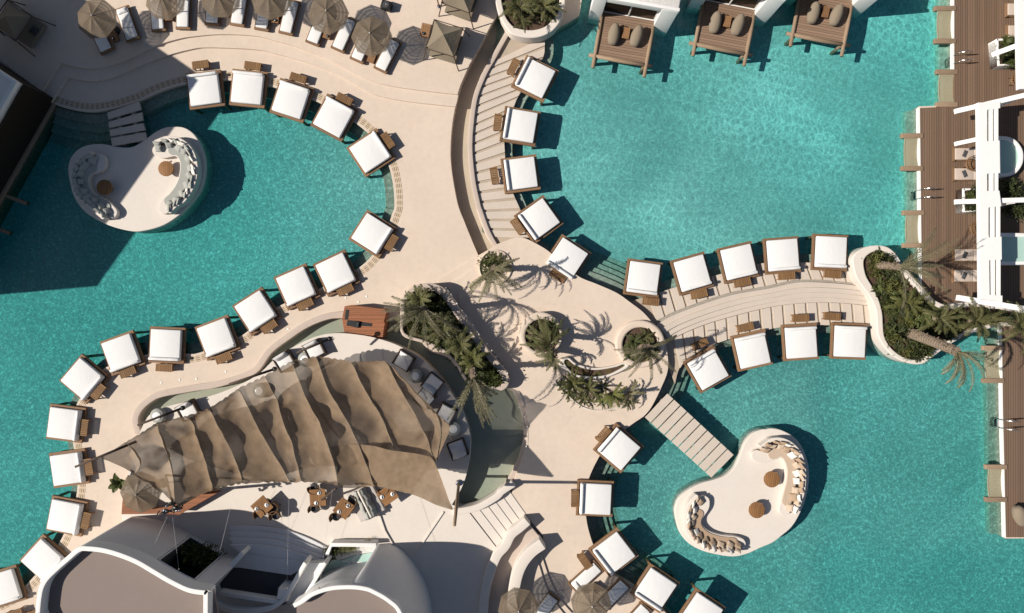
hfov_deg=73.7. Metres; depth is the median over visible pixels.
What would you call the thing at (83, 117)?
pool step
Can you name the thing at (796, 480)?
cushion
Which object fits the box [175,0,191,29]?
sun lounger
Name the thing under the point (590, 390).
palm tree
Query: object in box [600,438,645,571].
pool step
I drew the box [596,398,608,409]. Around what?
shrub
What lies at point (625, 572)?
pool step
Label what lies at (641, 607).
sun lounger
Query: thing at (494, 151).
paving slab
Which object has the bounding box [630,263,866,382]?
causeway bed
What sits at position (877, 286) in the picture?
shrub
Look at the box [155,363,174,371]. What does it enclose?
side table
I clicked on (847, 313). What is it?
paving slab
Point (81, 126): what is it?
pool step
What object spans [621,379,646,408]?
palm tree
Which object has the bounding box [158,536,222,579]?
window frame
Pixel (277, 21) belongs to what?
drinks table
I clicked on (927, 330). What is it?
shrub
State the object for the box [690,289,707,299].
side table
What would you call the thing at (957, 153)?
sun lounger
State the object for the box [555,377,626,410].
planter
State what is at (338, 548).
shrub
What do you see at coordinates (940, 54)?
pool ledge
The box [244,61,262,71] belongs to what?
side table
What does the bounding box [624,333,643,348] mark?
shrub
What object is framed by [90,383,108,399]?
side table
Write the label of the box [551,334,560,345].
shrub
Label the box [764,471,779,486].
round table
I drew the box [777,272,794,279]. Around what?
side table
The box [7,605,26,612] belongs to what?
side table
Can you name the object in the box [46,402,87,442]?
daybed
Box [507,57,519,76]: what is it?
side table
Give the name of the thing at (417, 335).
shrub
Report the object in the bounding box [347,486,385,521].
double sofa
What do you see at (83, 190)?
cushion
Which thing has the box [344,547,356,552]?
shrub
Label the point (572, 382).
palm tree
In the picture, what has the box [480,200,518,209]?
paving slab
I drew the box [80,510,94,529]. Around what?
side table
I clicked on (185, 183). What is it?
cushion
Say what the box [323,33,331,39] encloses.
drinks table
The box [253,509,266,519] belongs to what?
tub chair
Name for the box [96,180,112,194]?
round table
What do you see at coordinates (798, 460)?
cushion
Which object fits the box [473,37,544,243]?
slab bed
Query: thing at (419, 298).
palm tree
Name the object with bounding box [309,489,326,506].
dining table
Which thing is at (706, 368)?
daybed
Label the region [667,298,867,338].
causeway step
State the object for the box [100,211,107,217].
cushion
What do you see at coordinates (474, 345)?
shrub
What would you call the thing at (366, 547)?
glass court
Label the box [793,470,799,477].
cushion
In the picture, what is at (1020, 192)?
shrub
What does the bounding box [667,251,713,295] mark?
daybed
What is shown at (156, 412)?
pouf table
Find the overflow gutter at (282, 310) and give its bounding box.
[0,72,402,610]
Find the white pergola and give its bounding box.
[975,100,1014,308]
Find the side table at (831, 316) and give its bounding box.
[821,312,840,320]
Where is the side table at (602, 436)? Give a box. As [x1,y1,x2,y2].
[595,425,610,442]
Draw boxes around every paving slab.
[473,114,503,133]
[473,124,501,142]
[473,135,499,152]
[473,144,504,161]
[473,190,514,200]
[474,99,516,123]
[474,155,504,171]
[475,91,520,114]
[475,168,502,181]
[476,86,515,105]
[476,179,503,190]
[479,76,515,95]
[480,48,544,76]
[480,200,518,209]
[482,59,541,85]
[484,211,519,218]
[487,221,518,228]
[491,40,544,67]
[491,230,529,238]
[651,298,663,320]
[659,290,674,315]
[670,287,684,309]
[674,335,685,366]
[684,293,695,305]
[684,330,694,358]
[695,326,704,352]
[697,291,706,301]
[705,322,715,346]
[707,276,718,297]
[715,274,729,294]
[716,319,726,342]
[727,316,737,338]
[729,282,740,291]
[739,313,748,333]
[743,283,752,289]
[750,310,759,330]
[752,264,763,287]
[760,263,775,285]
[761,308,771,329]
[772,305,782,327]
[775,274,786,282]
[784,304,794,324]
[795,303,805,323]
[798,262,810,279]
[807,262,821,279]
[807,303,817,324]
[818,303,829,324]
[821,270,833,280]
[830,303,840,322]
[835,271,845,281]
[841,303,852,322]
[844,270,852,282]
[853,304,863,323]
[864,305,869,326]
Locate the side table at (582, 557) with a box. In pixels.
[577,551,591,569]
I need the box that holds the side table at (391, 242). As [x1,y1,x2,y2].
[384,234,398,251]
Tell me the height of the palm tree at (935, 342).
6.144 m
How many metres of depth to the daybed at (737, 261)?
42.30 m
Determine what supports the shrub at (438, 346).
in the long planter at (458, 313)
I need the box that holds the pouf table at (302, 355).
[298,352,306,359]
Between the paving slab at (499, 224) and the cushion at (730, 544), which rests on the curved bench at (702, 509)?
the cushion at (730, 544)
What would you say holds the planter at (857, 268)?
on the pool deck at (434, 242)
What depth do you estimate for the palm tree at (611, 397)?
41.42 m
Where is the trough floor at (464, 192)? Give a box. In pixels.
[452,19,514,254]
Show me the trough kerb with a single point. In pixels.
(504, 38)
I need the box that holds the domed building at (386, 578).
[292,543,431,612]
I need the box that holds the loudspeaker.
[380,0,392,12]
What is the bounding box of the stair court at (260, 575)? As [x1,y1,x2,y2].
[215,525,331,612]
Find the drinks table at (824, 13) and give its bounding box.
[820,6,829,18]
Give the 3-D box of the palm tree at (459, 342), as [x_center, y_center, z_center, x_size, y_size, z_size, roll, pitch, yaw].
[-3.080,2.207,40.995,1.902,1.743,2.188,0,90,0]
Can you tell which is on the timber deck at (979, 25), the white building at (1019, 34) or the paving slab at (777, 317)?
the white building at (1019, 34)
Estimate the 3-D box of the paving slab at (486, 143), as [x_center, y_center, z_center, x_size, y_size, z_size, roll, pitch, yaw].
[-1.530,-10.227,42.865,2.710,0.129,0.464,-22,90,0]
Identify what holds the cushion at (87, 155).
on the curved bench at (99, 167)
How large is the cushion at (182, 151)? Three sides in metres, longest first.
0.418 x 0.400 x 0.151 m
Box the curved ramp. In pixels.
[488,524,538,612]
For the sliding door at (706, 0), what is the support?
in the cabin at (758, 13)
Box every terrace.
[0,0,497,94]
[0,35,459,107]
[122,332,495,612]
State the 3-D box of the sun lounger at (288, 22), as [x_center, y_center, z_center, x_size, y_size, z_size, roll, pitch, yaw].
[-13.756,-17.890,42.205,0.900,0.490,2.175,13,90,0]
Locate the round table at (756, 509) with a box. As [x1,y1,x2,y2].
[749,502,764,517]
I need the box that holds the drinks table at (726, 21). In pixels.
[722,15,731,27]
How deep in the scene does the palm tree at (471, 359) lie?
40.52 m
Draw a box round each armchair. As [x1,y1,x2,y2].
[174,398,200,416]
[271,349,295,368]
[302,338,327,358]
[392,348,416,371]
[418,388,436,404]
[420,371,444,395]
[436,401,457,424]
[446,437,469,460]
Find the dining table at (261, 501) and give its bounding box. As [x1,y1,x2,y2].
[251,495,272,517]
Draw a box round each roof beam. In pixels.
[954,93,1023,113]
[954,137,976,145]
[954,198,1023,204]
[956,295,1023,311]
[991,44,1014,56]
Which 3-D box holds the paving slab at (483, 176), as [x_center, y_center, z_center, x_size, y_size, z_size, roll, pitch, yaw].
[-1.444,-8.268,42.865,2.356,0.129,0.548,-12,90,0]
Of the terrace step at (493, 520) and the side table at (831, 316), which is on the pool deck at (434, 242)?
the terrace step at (493, 520)
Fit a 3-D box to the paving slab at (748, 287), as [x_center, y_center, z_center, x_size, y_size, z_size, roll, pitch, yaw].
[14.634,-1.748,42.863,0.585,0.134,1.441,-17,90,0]
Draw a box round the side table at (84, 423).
[79,419,91,435]
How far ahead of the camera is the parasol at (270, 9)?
40.41 m
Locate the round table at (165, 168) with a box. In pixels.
[158,160,173,175]
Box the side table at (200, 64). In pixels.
[192,60,210,70]
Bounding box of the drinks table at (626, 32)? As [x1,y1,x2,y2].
[622,27,629,39]
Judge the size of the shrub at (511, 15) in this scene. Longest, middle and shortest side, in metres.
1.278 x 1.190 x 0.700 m
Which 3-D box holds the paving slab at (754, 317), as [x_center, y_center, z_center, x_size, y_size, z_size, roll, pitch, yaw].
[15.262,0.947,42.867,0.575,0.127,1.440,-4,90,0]
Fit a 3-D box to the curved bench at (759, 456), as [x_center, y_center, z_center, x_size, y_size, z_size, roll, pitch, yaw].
[16.933,10.365,42.320,2.814,0.620,4.911,-27,90,0]
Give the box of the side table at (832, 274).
[822,270,840,278]
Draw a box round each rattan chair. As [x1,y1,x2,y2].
[962,155,975,170]
[967,221,976,235]
[1008,73,1015,85]
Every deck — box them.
[0,0,1023,612]
[462,237,667,612]
[920,0,1023,536]
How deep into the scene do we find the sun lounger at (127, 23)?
42.06 m
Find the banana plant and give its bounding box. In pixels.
[108,473,124,492]
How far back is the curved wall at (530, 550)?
41.40 m
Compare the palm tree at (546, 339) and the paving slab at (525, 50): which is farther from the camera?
the paving slab at (525, 50)
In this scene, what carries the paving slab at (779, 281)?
on the causeway bed at (647, 310)
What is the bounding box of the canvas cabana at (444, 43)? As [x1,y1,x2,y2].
[423,19,469,71]
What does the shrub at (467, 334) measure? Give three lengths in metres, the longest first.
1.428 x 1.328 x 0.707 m
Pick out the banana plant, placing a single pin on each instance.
(116, 481)
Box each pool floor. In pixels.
[0,96,385,576]
[515,0,934,281]
[615,332,1023,612]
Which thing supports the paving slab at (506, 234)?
on the slab bed at (510, 46)
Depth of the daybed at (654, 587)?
41.95 m
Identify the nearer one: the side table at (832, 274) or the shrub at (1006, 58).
the shrub at (1006, 58)
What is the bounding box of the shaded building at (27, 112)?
[0,63,66,234]
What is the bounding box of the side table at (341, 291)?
[336,283,354,296]
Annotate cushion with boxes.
[71,170,78,178]
[74,163,79,170]
[74,183,80,190]
[76,169,84,177]
[77,178,84,183]
[78,163,86,171]
[80,188,88,193]
[83,161,90,168]
[83,193,91,198]
[84,152,95,158]
[85,199,93,205]
[87,157,97,164]
[90,203,97,210]
[91,197,97,202]
[93,207,102,213]
[96,202,105,208]
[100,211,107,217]
[103,207,111,214]
[154,145,161,151]
[164,142,172,147]
[175,144,181,152]
[177,141,184,147]
[180,148,185,154]
[183,180,187,188]
[184,154,189,162]
[360,487,366,496]
[362,492,370,500]
[365,498,371,506]
[368,501,375,510]
[370,508,377,516]
[693,528,698,535]
[696,499,704,505]
[697,531,702,539]
[703,536,709,543]
[709,538,716,545]
[717,541,724,547]
[726,540,734,548]
[734,541,741,549]
[777,444,784,449]
[782,447,790,452]
[786,504,792,511]
[787,452,796,459]
[789,494,796,501]
[792,462,800,468]
[792,487,798,494]
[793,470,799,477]
[793,478,799,483]
[793,505,797,513]
[795,458,803,463]
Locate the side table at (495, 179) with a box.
[489,167,499,184]
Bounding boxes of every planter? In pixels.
[400,283,509,390]
[479,250,511,284]
[495,0,564,42]
[519,312,561,355]
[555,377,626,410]
[559,356,628,378]
[615,320,664,367]
[847,245,1023,363]
[955,188,975,213]
[988,38,1014,69]
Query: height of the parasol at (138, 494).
2.501 m
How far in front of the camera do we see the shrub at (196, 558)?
41.24 m
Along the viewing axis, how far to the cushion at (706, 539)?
42.04 m
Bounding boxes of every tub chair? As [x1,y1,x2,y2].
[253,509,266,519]
[267,501,280,514]
[268,510,281,520]
[307,482,319,494]
[307,504,319,512]
[329,512,340,521]
[345,496,356,507]
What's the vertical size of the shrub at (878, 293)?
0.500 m
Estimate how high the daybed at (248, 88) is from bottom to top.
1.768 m
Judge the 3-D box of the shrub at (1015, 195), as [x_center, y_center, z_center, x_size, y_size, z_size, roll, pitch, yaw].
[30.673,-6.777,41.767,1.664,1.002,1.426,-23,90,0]
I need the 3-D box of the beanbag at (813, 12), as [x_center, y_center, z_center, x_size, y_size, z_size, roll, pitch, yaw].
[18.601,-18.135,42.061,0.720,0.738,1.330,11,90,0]
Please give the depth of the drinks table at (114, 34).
42.09 m
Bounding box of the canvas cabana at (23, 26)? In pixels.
[0,0,55,56]
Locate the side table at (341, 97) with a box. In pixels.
[335,92,353,105]
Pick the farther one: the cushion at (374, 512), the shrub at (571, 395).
the shrub at (571, 395)
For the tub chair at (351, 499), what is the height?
0.807 m
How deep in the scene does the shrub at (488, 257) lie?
42.22 m
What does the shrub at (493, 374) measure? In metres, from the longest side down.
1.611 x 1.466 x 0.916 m
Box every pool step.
[49,132,149,148]
[51,124,149,141]
[53,115,146,132]
[55,107,137,123]
[536,241,632,301]
[580,268,633,297]
[582,244,626,269]
[582,263,623,285]
[586,259,624,280]
[586,417,672,612]
[588,255,625,274]
[589,429,639,581]
[595,434,642,576]
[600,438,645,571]
[606,468,647,566]
[612,447,671,574]
[644,369,671,416]
[649,372,678,423]
[652,376,682,427]
[656,374,688,428]
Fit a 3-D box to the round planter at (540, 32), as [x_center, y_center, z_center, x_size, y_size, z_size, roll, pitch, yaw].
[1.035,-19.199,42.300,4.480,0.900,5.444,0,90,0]
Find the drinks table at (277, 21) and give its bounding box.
[271,17,279,23]
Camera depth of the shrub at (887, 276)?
42.05 m
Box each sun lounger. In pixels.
[93,36,114,55]
[115,5,140,42]
[150,12,167,32]
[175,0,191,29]
[205,12,220,25]
[230,0,248,27]
[254,14,270,31]
[278,0,300,36]
[305,25,323,46]
[331,17,357,53]
[350,47,366,64]
[373,38,401,74]
[537,590,559,612]
[568,559,603,590]
[607,577,630,607]
[630,601,651,612]
[951,269,976,282]
[952,147,975,161]
[952,167,975,181]
[952,248,976,261]
[1004,2,1013,17]
[1005,24,1014,36]
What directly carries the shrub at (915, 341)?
in the planter at (857, 268)
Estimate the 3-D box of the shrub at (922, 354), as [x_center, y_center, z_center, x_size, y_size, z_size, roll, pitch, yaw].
[24.986,2.611,41.745,1.659,1.158,1.412,-36,90,0]
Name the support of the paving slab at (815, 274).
on the causeway bed at (647, 310)
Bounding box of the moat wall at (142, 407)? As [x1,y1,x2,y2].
[132,311,527,503]
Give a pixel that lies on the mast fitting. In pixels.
(175, 508)
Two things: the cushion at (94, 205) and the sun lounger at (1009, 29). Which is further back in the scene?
the sun lounger at (1009, 29)
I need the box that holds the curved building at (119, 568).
[36,516,236,612]
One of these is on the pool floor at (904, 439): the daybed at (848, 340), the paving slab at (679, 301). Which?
the daybed at (848, 340)
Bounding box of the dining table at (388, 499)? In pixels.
[376,488,398,506]
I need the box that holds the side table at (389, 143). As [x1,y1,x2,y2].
[380,131,395,148]
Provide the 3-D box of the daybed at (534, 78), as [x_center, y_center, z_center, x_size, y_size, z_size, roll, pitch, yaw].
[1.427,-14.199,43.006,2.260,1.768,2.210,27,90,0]
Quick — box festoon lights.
[445,287,507,373]
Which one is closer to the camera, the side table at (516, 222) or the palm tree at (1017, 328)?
the palm tree at (1017, 328)
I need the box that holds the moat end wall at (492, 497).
[453,479,514,514]
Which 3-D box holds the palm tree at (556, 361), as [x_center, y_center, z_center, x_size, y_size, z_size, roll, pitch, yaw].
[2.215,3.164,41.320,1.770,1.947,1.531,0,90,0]
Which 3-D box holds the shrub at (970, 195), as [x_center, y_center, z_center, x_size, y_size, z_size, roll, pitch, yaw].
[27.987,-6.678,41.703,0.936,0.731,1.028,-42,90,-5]
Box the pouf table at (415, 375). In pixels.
[408,368,422,382]
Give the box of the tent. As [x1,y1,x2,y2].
[74,336,452,509]
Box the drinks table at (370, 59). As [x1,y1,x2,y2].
[367,56,376,63]
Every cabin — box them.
[587,0,680,77]
[685,0,785,66]
[783,0,876,56]
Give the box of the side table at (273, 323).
[260,319,278,333]
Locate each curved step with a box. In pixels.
[520,557,562,612]
[535,553,571,612]
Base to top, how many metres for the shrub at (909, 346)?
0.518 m
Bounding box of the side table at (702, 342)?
[690,337,708,350]
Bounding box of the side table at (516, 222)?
[510,218,524,234]
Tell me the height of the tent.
4.830 m
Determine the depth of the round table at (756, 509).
42.12 m
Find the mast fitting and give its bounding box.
[157,495,198,515]
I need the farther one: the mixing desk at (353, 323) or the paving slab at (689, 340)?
the paving slab at (689, 340)
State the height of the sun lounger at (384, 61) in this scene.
0.490 m
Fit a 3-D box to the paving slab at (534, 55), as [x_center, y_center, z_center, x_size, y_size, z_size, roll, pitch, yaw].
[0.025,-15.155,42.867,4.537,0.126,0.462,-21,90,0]
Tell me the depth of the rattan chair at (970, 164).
42.22 m
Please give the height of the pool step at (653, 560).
0.310 m
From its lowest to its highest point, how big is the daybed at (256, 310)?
1.768 m
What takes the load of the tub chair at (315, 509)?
on the patio floor at (449, 560)
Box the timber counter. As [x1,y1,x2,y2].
[121,490,221,514]
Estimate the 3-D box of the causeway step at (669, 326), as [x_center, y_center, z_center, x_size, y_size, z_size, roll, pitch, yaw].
[15.822,-0.095,42.790,13.363,0.520,1.452,-9,90,0]
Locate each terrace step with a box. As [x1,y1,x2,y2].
[471,510,501,545]
[480,506,505,538]
[488,502,511,530]
[496,496,518,523]
[503,490,526,517]
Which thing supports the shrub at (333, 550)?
on the glass court at (366, 547)
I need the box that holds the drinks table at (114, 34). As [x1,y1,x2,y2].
[109,30,119,42]
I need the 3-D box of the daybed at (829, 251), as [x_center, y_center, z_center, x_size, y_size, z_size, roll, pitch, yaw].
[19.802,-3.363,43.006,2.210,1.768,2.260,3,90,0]
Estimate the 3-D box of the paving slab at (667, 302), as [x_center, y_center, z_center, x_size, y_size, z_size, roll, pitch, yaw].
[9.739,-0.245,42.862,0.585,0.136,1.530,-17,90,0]
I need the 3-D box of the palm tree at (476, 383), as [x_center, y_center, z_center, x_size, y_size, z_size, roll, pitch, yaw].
[-1.906,5.384,39.129,2.639,5.370,3.233,21,90,0]
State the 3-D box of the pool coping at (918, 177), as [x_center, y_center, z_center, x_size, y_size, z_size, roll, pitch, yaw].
[25.499,-6.750,42.773,0.130,0.195,11.328,-1,90,0]
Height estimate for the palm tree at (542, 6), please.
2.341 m
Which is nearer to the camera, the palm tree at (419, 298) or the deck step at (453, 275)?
the palm tree at (419, 298)
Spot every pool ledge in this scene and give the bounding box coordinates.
[22,82,394,584]
[504,38,553,209]
[632,254,810,299]
[678,325,867,376]
[902,111,913,248]
[935,0,946,102]
[982,330,997,533]
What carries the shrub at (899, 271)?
in the planter at (857, 268)
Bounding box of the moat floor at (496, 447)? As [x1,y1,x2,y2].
[139,318,523,502]
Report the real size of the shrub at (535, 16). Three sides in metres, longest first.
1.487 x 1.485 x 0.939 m
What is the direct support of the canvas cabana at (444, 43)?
on the terrace at (65, 40)
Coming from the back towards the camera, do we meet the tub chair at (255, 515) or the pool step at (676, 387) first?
the pool step at (676, 387)
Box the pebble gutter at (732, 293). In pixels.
[655,279,853,323]
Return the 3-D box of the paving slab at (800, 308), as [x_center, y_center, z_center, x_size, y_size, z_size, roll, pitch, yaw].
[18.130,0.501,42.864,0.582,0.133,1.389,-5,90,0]
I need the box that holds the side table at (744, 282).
[733,277,750,287]
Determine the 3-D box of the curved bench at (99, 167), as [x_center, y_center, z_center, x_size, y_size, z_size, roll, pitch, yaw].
[-25.950,-7.388,42.320,2.277,0.620,4.266,-13,90,0]
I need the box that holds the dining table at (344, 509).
[332,497,354,519]
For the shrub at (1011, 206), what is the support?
on the timber deck at (979, 25)
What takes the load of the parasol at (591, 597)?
on the deck at (560, 456)
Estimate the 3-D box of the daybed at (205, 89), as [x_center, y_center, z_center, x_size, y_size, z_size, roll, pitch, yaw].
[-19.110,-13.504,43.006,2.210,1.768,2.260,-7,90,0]
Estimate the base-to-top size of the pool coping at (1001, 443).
0.195 m
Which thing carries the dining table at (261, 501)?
on the patio floor at (449, 560)
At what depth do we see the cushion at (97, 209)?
41.89 m
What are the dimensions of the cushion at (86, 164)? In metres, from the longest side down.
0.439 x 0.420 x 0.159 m
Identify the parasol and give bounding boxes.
[77,0,119,39]
[120,474,161,512]
[146,0,185,19]
[202,0,240,17]
[252,0,291,19]
[308,0,348,34]
[351,16,392,57]
[498,587,538,612]
[571,582,611,612]
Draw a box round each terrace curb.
[378,513,392,543]
[412,512,443,556]
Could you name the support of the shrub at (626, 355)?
in the round planter at (630, 328)
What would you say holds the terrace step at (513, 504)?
on the pool deck at (434, 242)
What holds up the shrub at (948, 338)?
in the planter at (857, 268)
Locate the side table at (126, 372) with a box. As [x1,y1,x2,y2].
[119,366,139,378]
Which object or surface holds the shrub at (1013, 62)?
in the planter at (994, 64)
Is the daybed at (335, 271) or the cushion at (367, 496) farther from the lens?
the daybed at (335, 271)
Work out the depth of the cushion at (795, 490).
42.03 m
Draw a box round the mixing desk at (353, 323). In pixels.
[346,320,359,327]
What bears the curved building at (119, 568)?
on the pool deck at (434, 242)
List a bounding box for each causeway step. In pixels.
[657,282,859,328]
[661,287,863,332]
[664,292,866,336]
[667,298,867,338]
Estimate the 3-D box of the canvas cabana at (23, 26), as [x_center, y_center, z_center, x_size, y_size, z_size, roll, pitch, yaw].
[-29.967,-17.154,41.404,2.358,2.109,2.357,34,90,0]
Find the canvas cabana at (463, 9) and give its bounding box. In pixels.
[438,0,477,28]
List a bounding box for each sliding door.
[603,6,658,20]
[706,0,762,10]
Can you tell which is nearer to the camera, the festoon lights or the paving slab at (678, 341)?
the festoon lights
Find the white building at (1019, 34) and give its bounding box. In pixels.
[1014,0,1023,89]
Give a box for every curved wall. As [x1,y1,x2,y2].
[479,514,529,612]
[508,533,545,590]
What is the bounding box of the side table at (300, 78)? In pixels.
[289,72,307,84]
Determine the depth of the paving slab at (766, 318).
42.80 m
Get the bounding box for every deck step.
[438,256,479,292]
[447,266,479,306]
[458,276,485,309]
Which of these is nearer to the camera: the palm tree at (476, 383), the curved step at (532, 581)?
the palm tree at (476, 383)
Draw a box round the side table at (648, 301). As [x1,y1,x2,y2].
[641,297,658,305]
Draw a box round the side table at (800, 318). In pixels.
[790,314,808,321]
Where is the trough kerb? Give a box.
[468,32,508,245]
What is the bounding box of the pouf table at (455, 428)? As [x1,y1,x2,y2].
[448,421,460,435]
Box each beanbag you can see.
[608,23,619,44]
[630,25,642,46]
[709,11,721,33]
[731,13,744,35]
[807,1,819,23]
[829,4,843,25]
[1011,505,1023,525]
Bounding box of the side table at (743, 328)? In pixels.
[735,321,753,332]
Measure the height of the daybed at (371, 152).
1.768 m
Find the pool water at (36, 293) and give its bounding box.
[0,89,367,560]
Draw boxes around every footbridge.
[107,102,146,145]
[645,394,732,476]
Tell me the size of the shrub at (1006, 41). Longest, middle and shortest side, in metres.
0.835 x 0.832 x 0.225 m
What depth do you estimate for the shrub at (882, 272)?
42.03 m
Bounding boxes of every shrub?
[176,538,210,567]
[181,541,212,569]
[186,542,217,570]
[191,548,227,570]
[328,546,341,558]
[334,547,345,555]
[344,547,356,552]
[397,290,415,311]
[407,318,424,335]
[413,327,426,339]
[418,286,437,305]
[418,319,429,330]
[422,331,441,345]
[429,295,439,307]
[430,293,451,314]
[431,291,441,301]
[431,336,445,351]
[443,311,454,320]
[455,358,466,373]
[460,323,471,340]
[460,371,479,383]
[472,341,479,354]
[476,371,490,390]
[477,257,495,273]
[478,360,495,374]
[479,361,502,380]
[480,251,495,264]
[484,375,498,387]
[487,251,503,263]
[487,369,509,391]
[496,255,510,272]
[503,2,518,18]
[511,11,533,29]
[526,335,538,349]
[529,317,546,330]
[530,8,551,23]
[543,4,557,24]
[545,316,561,335]
[546,0,561,16]
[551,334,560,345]
[561,387,576,402]
[575,391,591,406]
[587,397,596,408]
[596,378,609,393]
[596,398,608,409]
[621,395,635,410]
[623,344,636,360]
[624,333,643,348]
[638,327,654,343]
[645,335,660,352]
[861,250,883,273]
[865,266,884,278]
[868,246,887,259]
[869,258,886,276]
[871,277,884,292]
[872,282,888,300]
[875,279,897,294]
[875,293,899,313]
[881,252,895,261]
[881,271,900,285]
[882,257,907,280]
[883,287,897,298]
[883,308,900,323]
[883,314,903,333]
[883,323,896,340]
[885,326,903,347]
[887,322,906,341]
[887,341,907,355]
[891,279,907,292]
[892,303,905,317]
[892,310,913,329]
[895,334,908,346]
[896,345,913,362]
[897,277,909,288]
[897,318,916,331]
[898,323,913,340]
[902,341,918,353]
[906,344,921,360]
[909,314,923,327]
[909,341,934,362]
[910,292,927,307]
[911,340,927,348]
[914,307,929,323]
[914,320,930,331]
[916,344,934,363]
[918,313,934,328]
[924,298,941,315]
[929,318,948,336]
[936,328,957,340]
[942,324,963,341]
[951,308,969,322]
[961,204,974,213]
[962,191,975,198]
[967,183,975,197]
[977,306,992,324]
[994,309,1007,321]
[995,51,1012,66]
[998,177,1020,197]
[1000,34,1014,47]
[1000,184,1021,197]
[1000,191,1020,213]
[1002,53,1014,67]
[1003,44,1014,59]
[1003,177,1023,197]
[1003,195,1023,219]
[1003,310,1017,321]
[1006,205,1023,225]
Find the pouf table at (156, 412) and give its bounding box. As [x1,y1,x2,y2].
[150,408,166,422]
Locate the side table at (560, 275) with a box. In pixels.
[549,268,566,283]
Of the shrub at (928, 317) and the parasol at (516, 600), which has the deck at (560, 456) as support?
the parasol at (516, 600)
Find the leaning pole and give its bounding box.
[453,480,461,526]
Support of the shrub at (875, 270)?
in the planter at (857, 268)
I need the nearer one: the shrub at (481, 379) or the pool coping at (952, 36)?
the shrub at (481, 379)
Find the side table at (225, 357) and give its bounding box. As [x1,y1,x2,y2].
[215,352,234,364]
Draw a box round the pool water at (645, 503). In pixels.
[586,326,992,612]
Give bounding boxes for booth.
[342,305,388,336]
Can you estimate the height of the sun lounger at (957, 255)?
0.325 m
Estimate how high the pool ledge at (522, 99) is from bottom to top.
0.840 m
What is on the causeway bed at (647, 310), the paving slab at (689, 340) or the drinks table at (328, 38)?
the paving slab at (689, 340)
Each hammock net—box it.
[900,133,922,170]
[901,210,923,247]
[933,6,955,44]
[934,69,957,106]
[981,345,1003,382]
[983,464,1006,501]
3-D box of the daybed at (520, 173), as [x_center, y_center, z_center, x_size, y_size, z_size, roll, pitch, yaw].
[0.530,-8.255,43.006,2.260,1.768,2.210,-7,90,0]
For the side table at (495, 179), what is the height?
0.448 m
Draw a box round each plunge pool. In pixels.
[987,136,1022,178]
[1000,233,1023,264]
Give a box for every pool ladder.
[911,188,937,200]
[945,50,972,67]
[990,417,1019,430]
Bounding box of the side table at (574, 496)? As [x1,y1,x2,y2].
[571,489,578,506]
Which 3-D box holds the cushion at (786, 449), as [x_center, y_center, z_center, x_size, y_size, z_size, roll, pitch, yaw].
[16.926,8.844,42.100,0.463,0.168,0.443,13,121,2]
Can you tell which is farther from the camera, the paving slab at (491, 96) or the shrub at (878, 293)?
the paving slab at (491, 96)
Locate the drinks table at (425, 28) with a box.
[420,23,430,37]
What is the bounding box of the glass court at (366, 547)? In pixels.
[322,539,378,573]
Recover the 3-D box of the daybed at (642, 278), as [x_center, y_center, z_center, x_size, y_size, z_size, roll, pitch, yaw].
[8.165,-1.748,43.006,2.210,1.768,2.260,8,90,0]
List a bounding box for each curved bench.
[70,151,119,219]
[152,136,201,214]
[682,492,745,553]
[750,436,805,515]
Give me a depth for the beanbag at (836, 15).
41.87 m
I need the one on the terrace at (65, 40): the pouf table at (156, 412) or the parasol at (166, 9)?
the parasol at (166, 9)
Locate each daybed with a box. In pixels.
[0,562,27,606]
[20,531,68,581]
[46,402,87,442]
[46,491,89,536]
[49,448,90,487]
[59,354,110,403]
[100,330,146,375]
[148,326,193,363]
[185,70,231,113]
[195,314,240,360]
[229,69,269,112]
[232,287,281,335]
[269,78,314,125]
[274,263,320,309]
[311,93,358,143]
[313,249,360,296]
[347,128,395,178]
[349,209,397,258]
[499,106,540,148]
[500,154,540,193]
[511,55,558,105]
[514,195,563,242]
[547,234,591,278]
[576,477,613,516]
[588,523,638,576]
[593,422,643,472]
[623,258,662,297]
[630,557,679,612]
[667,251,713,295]
[679,581,725,612]
[683,345,730,392]
[713,241,758,283]
[730,329,772,371]
[757,236,800,274]
[777,323,818,360]
[805,234,847,271]
[822,322,866,359]
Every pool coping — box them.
[916,108,921,285]
[950,0,953,68]
[998,326,1005,536]
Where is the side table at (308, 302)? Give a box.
[296,298,314,310]
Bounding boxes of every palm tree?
[381,295,461,348]
[404,284,435,311]
[422,310,458,345]
[445,325,474,360]
[447,365,497,427]
[459,341,489,374]
[468,258,521,302]
[498,0,540,32]
[519,315,569,365]
[522,0,565,20]
[534,347,563,371]
[557,366,583,396]
[577,375,601,402]
[597,382,627,407]
[614,335,676,380]
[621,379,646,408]
[874,228,962,307]
[884,287,930,320]
[906,328,1005,392]
[916,299,965,338]
[946,295,1008,343]
[993,298,1023,354]
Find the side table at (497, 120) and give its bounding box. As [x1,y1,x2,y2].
[493,113,502,131]
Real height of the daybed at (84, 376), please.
1.768 m
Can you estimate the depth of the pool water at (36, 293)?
42.95 m
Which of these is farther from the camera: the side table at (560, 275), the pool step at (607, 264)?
the pool step at (607, 264)
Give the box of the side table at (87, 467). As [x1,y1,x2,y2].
[83,457,96,475]
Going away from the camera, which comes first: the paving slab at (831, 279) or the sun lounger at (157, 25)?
the sun lounger at (157, 25)
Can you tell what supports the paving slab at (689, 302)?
on the causeway bed at (647, 310)
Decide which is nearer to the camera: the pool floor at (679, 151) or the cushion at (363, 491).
the cushion at (363, 491)
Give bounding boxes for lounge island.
[68,127,213,233]
[671,425,808,555]

